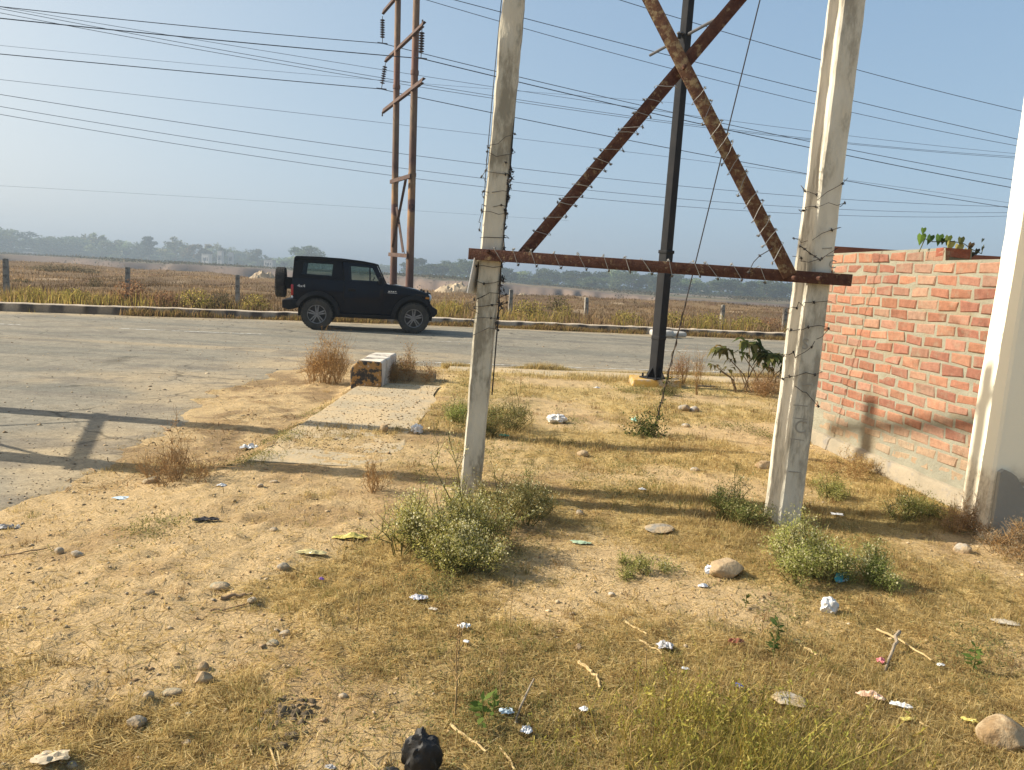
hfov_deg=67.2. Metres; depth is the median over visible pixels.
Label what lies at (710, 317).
shrub
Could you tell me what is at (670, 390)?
dry bush
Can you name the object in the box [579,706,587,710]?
plastic scrap
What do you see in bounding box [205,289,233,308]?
shrub
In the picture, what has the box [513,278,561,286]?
broadleaf tree
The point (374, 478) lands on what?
dry bush
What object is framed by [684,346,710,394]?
dry bush
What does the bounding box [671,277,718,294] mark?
broadleaf tree
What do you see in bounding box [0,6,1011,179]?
power line
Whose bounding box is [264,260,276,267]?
house
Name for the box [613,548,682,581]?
weed bush
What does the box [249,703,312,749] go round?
dung
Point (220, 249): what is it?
leaning tree
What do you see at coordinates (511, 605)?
dry stalk
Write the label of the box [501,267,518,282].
broadleaf tree
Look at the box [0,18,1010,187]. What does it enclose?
power line
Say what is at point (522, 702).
stick
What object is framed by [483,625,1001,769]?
tall grass
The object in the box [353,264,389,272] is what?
broadleaf tree
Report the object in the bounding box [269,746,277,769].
stick
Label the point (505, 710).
plastic scrap
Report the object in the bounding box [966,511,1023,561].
weed bush
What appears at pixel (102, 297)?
field grass
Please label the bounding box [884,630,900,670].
stick
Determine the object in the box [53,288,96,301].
shrub
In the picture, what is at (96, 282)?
shrub
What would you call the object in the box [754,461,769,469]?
clod
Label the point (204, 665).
clod
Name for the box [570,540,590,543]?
plastic strip
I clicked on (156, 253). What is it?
broadleaf tree
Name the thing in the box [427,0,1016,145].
power line
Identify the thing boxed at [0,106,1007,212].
power line
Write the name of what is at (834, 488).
weed bush
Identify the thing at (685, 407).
stone
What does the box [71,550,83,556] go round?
stone
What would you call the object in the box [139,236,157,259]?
broadleaf tree
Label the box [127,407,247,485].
dry bush
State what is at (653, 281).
broadleaf tree
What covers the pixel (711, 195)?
stay wire
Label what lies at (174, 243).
broadleaf tree
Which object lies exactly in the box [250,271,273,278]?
rubble heap
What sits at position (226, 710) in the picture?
pebbles
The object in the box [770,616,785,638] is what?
seedling
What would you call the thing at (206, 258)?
house
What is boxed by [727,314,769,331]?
shrub
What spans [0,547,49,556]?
stick
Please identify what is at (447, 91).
power line
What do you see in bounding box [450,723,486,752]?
stick
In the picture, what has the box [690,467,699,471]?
stone
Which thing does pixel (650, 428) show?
vine
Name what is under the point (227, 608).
stick
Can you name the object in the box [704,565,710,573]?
wrapper
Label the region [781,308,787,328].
fence post
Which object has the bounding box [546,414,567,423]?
plastic bag
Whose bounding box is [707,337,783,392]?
broadleaf shrub
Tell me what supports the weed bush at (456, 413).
on the ground at (142, 494)
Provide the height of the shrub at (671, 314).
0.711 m
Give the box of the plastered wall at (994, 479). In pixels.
[961,101,1023,541]
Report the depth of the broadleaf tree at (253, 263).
685.65 m
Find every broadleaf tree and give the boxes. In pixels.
[0,227,56,254]
[10,235,107,255]
[12,237,44,254]
[52,236,98,255]
[73,251,106,258]
[76,236,115,255]
[81,232,124,257]
[98,239,137,258]
[109,254,139,259]
[127,242,153,259]
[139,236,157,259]
[140,247,178,261]
[143,256,178,261]
[157,236,187,260]
[170,245,195,262]
[171,254,199,263]
[180,244,213,262]
[196,247,229,261]
[212,260,241,264]
[232,250,251,264]
[236,258,261,266]
[244,249,271,267]
[248,260,280,267]
[275,256,314,267]
[286,245,331,270]
[310,264,332,270]
[327,264,371,271]
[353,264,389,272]
[399,257,426,273]
[415,263,450,275]
[431,260,467,275]
[444,259,472,277]
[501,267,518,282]
[509,270,534,283]
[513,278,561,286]
[518,268,564,284]
[557,270,606,287]
[572,276,609,288]
[592,271,617,284]
[600,269,638,289]
[603,271,653,291]
[639,273,656,291]
[639,277,689,293]
[670,274,693,290]
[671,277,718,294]
[692,282,720,294]
[705,278,750,295]
[713,280,759,295]
[736,280,787,298]
[741,280,764,296]
[764,283,791,299]
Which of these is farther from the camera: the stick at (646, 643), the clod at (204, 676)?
the stick at (646, 643)
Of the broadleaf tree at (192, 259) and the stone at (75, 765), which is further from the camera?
the broadleaf tree at (192, 259)
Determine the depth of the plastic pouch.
2.88 m
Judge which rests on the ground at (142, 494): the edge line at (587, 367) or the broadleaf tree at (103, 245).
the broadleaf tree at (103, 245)
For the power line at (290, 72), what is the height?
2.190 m
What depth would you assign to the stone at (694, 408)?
9.43 m
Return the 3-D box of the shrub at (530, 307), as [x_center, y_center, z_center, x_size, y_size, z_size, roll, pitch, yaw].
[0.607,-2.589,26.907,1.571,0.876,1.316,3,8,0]
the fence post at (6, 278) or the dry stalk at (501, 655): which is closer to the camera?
the dry stalk at (501, 655)
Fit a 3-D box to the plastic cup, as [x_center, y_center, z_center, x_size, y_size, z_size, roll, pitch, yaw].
[-0.897,0.417,7.255,0.116,0.111,0.099,3,8,0]
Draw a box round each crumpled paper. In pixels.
[30,750,69,764]
[457,622,470,628]
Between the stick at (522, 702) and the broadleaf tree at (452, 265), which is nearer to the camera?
the stick at (522, 702)
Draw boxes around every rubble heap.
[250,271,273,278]
[435,281,476,294]
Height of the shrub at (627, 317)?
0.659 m
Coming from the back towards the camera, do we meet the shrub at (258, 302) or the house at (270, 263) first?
the house at (270, 263)
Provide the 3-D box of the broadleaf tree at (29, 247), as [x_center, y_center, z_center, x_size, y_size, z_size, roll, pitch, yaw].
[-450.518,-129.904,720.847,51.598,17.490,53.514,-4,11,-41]
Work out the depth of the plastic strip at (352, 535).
4.30 m
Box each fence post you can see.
[2,258,9,293]
[125,267,129,298]
[235,274,239,304]
[508,289,512,313]
[584,297,588,319]
[720,305,724,323]
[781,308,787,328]
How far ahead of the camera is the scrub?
274.19 m
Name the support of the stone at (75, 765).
on the ground at (142, 494)
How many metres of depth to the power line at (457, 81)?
42.16 m
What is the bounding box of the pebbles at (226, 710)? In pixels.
[0,372,1023,769]
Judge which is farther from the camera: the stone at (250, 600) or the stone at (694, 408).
the stone at (694, 408)
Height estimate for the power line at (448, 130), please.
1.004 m
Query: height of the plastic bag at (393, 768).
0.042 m
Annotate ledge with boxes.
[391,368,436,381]
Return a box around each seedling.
[468,689,494,727]
[483,688,499,718]
[742,594,750,605]
[767,632,779,657]
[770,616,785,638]
[962,640,983,668]
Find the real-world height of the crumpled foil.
0.026 m
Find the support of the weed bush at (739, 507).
on the ground at (142, 494)
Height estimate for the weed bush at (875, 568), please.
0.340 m
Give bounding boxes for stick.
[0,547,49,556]
[210,603,247,610]
[220,592,252,599]
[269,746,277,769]
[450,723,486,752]
[475,719,521,753]
[499,745,514,768]
[515,678,533,721]
[577,660,600,688]
[625,620,646,634]
[639,640,661,653]
[794,639,817,655]
[876,628,931,660]
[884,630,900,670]
[919,721,976,745]
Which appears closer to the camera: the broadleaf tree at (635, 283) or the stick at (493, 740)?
the stick at (493, 740)
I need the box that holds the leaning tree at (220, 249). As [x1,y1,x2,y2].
[212,242,235,260]
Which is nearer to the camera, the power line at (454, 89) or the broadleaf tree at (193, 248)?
the power line at (454, 89)
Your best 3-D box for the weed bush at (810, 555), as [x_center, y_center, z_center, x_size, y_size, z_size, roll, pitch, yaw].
[1.592,0.856,4.093,0.592,0.433,0.580,3,8,0]
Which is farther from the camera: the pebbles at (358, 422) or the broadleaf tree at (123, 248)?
the broadleaf tree at (123, 248)
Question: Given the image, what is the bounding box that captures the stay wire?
[653,0,759,432]
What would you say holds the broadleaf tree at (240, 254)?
on the ground at (142, 494)
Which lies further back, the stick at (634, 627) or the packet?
the packet
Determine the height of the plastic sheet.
0.011 m
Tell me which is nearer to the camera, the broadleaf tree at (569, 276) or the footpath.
the footpath
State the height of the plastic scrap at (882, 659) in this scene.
0.024 m
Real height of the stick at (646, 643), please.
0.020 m
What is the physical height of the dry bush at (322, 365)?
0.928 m
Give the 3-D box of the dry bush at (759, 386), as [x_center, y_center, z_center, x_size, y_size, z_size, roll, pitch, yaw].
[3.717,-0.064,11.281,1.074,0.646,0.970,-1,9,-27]
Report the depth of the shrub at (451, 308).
26.17 m
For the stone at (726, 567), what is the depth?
4.04 m
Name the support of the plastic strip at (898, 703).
on the ground at (142, 494)
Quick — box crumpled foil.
[656,640,673,648]
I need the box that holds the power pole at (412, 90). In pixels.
[377,0,426,287]
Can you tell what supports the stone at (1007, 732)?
on the ground at (142, 494)
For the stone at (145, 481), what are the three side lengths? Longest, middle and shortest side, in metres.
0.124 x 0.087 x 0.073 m
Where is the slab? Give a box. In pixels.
[246,383,439,467]
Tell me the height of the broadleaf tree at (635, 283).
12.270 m
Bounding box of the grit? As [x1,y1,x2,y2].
[0,313,778,502]
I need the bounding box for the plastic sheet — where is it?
[112,496,128,499]
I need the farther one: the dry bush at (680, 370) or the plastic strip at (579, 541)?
the dry bush at (680, 370)
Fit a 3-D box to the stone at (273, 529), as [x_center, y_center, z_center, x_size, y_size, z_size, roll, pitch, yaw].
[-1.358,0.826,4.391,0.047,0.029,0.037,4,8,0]
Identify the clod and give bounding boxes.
[195,671,212,683]
[197,661,208,670]
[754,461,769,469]
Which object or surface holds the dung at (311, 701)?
on the ground at (142, 494)
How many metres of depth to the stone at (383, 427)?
7.13 m
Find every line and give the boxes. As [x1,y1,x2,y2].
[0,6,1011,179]
[0,8,1014,156]
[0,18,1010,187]
[0,45,671,102]
[0,79,1007,202]
[0,94,1008,206]
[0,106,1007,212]
[0,114,994,216]
[1,54,1007,207]
[2,13,1008,157]
[3,7,1015,153]
[12,186,567,220]
[187,331,251,333]
[403,361,777,373]
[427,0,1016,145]
[455,0,1015,138]
[620,0,1019,110]
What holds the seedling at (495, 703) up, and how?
on the ground at (142, 494)
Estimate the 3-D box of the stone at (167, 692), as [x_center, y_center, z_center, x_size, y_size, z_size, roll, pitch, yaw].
[-1.189,1.078,2.695,0.080,0.033,0.045,-1,1,-2]
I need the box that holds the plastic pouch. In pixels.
[855,690,885,699]
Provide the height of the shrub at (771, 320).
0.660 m
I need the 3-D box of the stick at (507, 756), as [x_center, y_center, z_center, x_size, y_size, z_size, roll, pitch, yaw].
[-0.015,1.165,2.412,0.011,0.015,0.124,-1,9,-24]
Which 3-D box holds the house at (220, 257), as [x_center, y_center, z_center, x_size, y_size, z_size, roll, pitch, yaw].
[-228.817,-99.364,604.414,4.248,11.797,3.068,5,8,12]
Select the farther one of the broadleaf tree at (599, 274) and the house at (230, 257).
the house at (230, 257)
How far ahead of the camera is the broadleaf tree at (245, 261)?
721.74 m
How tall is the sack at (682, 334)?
0.175 m
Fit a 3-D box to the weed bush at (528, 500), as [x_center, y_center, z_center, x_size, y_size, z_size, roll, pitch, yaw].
[-0.055,0.664,4.731,0.860,0.452,0.588,3,8,0]
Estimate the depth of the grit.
9.31 m
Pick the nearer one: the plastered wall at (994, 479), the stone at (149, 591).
the stone at (149, 591)
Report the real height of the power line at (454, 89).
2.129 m
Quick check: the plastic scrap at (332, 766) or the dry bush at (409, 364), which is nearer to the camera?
the plastic scrap at (332, 766)
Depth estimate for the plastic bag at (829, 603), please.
3.67 m
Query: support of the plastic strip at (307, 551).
on the ground at (142, 494)
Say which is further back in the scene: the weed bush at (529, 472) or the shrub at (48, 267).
the shrub at (48, 267)
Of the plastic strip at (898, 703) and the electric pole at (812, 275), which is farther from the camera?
the electric pole at (812, 275)
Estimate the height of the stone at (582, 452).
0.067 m
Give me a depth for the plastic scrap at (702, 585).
3.89 m
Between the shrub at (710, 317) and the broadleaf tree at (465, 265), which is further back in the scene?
the broadleaf tree at (465, 265)
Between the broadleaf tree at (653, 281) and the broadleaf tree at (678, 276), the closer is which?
the broadleaf tree at (653, 281)
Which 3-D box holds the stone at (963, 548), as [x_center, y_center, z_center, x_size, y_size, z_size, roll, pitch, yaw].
[2.758,1.007,4.719,0.101,0.082,0.086,6,8,20]
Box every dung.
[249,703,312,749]
[275,695,315,717]
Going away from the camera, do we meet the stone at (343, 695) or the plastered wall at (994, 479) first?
the stone at (343, 695)
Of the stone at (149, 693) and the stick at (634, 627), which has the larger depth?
the stick at (634, 627)
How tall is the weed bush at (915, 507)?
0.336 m
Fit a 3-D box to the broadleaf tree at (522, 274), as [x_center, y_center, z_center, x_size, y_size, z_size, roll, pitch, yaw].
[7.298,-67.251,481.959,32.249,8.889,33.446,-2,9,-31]
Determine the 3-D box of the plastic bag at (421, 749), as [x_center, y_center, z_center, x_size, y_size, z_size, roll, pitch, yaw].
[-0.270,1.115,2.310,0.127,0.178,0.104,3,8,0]
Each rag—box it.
[0,524,19,528]
[192,516,218,520]
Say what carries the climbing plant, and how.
attached to the brick wall at (903, 348)
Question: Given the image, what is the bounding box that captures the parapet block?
[350,352,396,388]
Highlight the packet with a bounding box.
[834,570,848,582]
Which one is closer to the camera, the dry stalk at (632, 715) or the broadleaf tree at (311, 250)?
the dry stalk at (632, 715)
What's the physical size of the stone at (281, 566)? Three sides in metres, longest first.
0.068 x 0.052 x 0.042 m
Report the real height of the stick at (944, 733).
0.011 m
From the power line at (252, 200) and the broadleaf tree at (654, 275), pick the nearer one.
the power line at (252, 200)
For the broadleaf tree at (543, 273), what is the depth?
469.26 m
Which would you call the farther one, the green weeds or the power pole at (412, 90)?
the power pole at (412, 90)
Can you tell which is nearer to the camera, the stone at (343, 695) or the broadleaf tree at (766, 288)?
the stone at (343, 695)
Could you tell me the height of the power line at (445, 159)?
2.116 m
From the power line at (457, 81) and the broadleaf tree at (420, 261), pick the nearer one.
the power line at (457, 81)
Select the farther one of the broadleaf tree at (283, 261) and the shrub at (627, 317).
the broadleaf tree at (283, 261)
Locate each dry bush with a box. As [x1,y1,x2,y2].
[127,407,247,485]
[291,326,356,384]
[357,451,398,493]
[387,341,442,383]
[656,379,683,394]
[663,347,698,384]
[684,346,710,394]
[723,358,780,398]
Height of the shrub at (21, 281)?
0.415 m
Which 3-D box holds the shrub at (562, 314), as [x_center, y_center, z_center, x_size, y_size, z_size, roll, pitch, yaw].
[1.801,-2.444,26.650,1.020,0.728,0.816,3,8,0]
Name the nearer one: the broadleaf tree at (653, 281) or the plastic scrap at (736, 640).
the plastic scrap at (736, 640)
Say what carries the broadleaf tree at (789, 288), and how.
on the ground at (142, 494)
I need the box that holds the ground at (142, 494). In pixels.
[0,254,1023,769]
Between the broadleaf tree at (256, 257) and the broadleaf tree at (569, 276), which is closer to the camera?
the broadleaf tree at (569, 276)
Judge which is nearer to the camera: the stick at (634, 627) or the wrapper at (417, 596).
the stick at (634, 627)
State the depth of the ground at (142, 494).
4.12 m
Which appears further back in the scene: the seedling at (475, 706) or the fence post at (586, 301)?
the fence post at (586, 301)
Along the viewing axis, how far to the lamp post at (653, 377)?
11.31 m
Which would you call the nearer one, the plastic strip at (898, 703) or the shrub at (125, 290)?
the plastic strip at (898, 703)
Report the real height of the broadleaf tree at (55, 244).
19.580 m
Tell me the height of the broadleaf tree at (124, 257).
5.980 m
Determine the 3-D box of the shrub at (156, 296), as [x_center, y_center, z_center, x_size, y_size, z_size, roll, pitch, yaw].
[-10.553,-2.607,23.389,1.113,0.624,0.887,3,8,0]
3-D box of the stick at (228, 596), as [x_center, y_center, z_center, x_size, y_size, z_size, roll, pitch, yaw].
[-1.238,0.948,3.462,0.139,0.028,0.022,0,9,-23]
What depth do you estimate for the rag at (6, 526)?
4.38 m
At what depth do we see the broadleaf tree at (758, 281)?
415.13 m
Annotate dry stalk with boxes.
[441,616,472,716]
[497,645,507,702]
[508,580,513,626]
[623,695,642,751]
[641,634,651,668]
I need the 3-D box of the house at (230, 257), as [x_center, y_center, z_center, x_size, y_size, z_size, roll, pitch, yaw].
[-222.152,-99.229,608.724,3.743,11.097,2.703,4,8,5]
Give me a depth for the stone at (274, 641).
3.04 m
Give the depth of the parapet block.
9.95 m
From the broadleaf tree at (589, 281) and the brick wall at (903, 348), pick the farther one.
the broadleaf tree at (589, 281)
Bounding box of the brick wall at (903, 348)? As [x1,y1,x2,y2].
[811,246,1000,509]
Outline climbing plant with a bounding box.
[917,227,983,256]
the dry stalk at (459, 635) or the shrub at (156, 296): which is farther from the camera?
the shrub at (156, 296)
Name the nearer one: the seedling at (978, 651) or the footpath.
the seedling at (978, 651)
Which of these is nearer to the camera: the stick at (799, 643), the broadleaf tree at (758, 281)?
the stick at (799, 643)
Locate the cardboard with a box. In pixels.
[990,618,1020,625]
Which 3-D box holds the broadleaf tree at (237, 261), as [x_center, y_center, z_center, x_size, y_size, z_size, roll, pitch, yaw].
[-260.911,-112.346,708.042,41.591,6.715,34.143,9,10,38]
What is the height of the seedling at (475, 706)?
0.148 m
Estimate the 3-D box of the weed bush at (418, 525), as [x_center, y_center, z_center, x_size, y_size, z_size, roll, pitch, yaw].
[-0.389,0.582,4.116,0.930,0.816,0.852,8,9,32]
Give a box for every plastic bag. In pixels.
[240,443,257,448]
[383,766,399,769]
[401,726,442,769]
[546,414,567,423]
[820,596,838,613]
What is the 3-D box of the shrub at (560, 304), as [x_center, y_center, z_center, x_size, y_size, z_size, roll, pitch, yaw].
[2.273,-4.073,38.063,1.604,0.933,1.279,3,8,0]
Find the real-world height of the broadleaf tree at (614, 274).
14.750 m
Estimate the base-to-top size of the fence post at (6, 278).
1.324 m
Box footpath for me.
[448,366,779,384]
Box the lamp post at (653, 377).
[629,0,713,388]
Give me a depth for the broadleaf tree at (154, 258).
714.36 m
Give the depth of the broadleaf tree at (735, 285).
401.56 m
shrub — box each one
[10,278,30,282]
[15,284,46,301]
[23,264,104,273]
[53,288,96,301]
[87,277,103,286]
[107,278,153,304]
[147,291,180,306]
[173,288,217,308]
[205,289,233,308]
[239,293,270,310]
[437,300,466,318]
[507,299,549,320]
[544,294,573,310]
[551,304,577,322]
[606,310,644,325]
[650,311,695,328]
[690,312,730,328]
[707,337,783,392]
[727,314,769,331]
[759,316,785,331]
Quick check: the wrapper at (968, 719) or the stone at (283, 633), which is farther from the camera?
the stone at (283, 633)
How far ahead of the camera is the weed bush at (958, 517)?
5.07 m
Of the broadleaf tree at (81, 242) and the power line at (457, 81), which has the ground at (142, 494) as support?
the broadleaf tree at (81, 242)
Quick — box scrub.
[0,252,790,301]
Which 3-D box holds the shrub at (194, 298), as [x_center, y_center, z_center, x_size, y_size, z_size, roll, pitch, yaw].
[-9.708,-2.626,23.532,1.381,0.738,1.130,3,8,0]
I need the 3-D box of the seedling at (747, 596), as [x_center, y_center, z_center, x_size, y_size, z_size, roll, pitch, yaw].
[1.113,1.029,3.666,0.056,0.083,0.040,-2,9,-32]
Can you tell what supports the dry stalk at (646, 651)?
on the ground at (142, 494)
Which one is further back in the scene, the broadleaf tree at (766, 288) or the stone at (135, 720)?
the broadleaf tree at (766, 288)
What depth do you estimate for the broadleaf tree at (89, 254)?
715.47 m
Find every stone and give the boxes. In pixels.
[54,547,63,553]
[66,761,77,768]
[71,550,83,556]
[126,715,146,728]
[142,476,159,483]
[142,690,154,698]
[144,589,154,594]
[160,688,182,696]
[209,581,229,590]
[247,597,257,602]
[266,639,278,645]
[270,527,277,531]
[276,562,288,570]
[278,630,290,636]
[339,693,347,698]
[380,424,387,431]
[576,510,583,515]
[577,450,587,456]
[644,523,673,532]
[678,404,689,410]
[690,406,698,411]
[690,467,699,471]
[709,557,743,578]
[771,691,806,707]
[953,543,971,553]
[975,713,1023,751]
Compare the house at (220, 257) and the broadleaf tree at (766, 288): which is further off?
the house at (220, 257)
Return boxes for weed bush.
[353,420,545,588]
[420,511,514,575]
[441,394,467,423]
[441,452,566,534]
[446,379,538,436]
[501,455,560,518]
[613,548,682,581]
[703,461,777,528]
[757,502,866,589]
[811,468,854,502]
[812,443,885,479]
[833,534,912,596]
[879,479,961,522]
[932,490,1007,537]
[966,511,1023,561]
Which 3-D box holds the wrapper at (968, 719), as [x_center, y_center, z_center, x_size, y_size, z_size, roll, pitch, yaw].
[1.645,1.200,2.764,0.060,0.011,0.026,6,8,17]
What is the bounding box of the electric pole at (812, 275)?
[460,0,865,527]
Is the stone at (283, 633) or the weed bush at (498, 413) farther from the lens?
the weed bush at (498, 413)
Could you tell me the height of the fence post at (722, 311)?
1.024 m
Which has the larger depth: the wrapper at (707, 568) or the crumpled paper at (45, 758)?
the wrapper at (707, 568)
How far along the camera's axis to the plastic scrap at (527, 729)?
2.52 m
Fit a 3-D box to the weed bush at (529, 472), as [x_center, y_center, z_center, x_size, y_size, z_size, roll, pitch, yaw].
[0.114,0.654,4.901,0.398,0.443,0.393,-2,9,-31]
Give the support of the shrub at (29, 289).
on the ground at (142, 494)
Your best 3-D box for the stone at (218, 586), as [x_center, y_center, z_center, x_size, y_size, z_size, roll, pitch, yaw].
[-1.352,0.933,3.566,0.093,0.044,0.073,-1,1,-5]
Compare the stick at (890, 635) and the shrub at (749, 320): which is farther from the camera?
the shrub at (749, 320)
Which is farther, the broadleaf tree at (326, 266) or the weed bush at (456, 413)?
the broadleaf tree at (326, 266)
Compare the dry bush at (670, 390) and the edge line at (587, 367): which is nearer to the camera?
the dry bush at (670, 390)
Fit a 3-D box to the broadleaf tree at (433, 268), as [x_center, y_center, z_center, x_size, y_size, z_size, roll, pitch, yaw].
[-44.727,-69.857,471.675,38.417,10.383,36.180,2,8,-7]
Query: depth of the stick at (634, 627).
3.37 m
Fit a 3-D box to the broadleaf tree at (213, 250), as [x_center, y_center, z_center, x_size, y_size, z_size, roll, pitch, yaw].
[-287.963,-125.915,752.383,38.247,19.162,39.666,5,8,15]
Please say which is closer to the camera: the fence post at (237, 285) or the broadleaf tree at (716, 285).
the fence post at (237, 285)
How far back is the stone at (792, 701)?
2.81 m
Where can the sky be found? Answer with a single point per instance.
(972, 49)
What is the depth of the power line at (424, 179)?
47.78 m
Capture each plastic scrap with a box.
[324,764,335,769]
[499,707,513,713]
[520,725,532,733]
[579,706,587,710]
[698,583,707,586]
[728,637,743,642]
[876,657,884,663]
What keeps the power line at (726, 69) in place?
attached to the power pole at (412, 90)
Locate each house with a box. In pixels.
[202,254,212,263]
[217,251,223,263]
[228,252,233,264]
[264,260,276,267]
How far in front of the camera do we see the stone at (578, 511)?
5.03 m
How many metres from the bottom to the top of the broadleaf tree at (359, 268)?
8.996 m
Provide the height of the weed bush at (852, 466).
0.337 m
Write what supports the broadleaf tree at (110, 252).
on the ground at (142, 494)
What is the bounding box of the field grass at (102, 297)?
[0,260,789,385]
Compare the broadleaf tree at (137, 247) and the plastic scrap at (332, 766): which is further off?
the broadleaf tree at (137, 247)
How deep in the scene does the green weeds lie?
3.50 m
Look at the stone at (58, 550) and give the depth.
3.96 m
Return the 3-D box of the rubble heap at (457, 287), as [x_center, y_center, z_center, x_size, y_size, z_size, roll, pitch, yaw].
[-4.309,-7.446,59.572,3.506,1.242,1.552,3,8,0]
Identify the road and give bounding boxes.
[0,311,784,510]
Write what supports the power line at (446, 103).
attached to the power pole at (412, 90)
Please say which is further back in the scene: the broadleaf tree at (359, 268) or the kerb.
the broadleaf tree at (359, 268)
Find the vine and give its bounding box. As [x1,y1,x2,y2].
[612,302,686,438]
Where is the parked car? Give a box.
[275,256,436,333]
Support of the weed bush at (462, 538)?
on the ground at (142, 494)
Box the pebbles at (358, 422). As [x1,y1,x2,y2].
[268,383,436,453]
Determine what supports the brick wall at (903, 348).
on the ground at (142, 494)
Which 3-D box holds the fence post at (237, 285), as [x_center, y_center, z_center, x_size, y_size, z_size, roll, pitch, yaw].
[-9.208,-3.118,25.844,0.150,1.180,0.151,2,8,-13]
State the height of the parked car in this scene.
1.854 m
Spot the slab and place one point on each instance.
(295, 457)
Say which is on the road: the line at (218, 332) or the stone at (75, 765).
the line at (218, 332)
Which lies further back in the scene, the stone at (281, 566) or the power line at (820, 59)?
the power line at (820, 59)
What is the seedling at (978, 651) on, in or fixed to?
on the ground at (142, 494)
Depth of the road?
12.88 m
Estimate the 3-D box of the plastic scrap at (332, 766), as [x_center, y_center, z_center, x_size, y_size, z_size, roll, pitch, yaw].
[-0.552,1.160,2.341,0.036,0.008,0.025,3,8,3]
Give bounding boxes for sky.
[0,0,1023,296]
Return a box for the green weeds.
[3,367,1023,769]
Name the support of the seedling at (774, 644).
on the ground at (142, 494)
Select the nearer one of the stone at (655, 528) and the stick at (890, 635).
the stick at (890, 635)
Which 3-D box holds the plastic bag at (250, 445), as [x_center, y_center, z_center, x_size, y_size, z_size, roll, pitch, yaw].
[-2.269,0.524,6.661,0.162,0.041,0.112,1,8,-18]
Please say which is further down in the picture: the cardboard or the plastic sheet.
the cardboard
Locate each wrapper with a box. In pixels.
[409,594,427,599]
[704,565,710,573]
[960,716,978,722]
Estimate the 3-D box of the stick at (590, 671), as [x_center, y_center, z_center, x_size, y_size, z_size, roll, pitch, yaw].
[0.307,1.108,2.946,0.038,0.024,0.215,1,8,-18]
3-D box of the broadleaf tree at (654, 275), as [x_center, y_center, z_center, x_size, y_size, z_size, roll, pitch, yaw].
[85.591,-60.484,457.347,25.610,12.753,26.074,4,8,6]
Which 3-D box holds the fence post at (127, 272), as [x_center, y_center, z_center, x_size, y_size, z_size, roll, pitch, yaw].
[-12.333,-3.166,24.718,0.151,1.249,0.151,2,6,-14]
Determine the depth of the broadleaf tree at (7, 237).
680.73 m
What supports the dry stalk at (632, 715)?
on the ground at (142, 494)
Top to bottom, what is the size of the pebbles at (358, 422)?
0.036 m
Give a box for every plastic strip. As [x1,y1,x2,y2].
[296,549,326,554]
[332,532,367,538]
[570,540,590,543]
[889,700,912,707]
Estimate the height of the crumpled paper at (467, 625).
0.018 m
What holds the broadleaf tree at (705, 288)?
on the ground at (142, 494)
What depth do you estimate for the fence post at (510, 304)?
28.65 m
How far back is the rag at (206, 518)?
4.47 m
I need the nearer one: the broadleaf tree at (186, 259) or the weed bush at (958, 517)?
the weed bush at (958, 517)
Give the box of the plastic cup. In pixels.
[411,423,422,433]
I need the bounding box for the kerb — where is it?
[0,302,785,338]

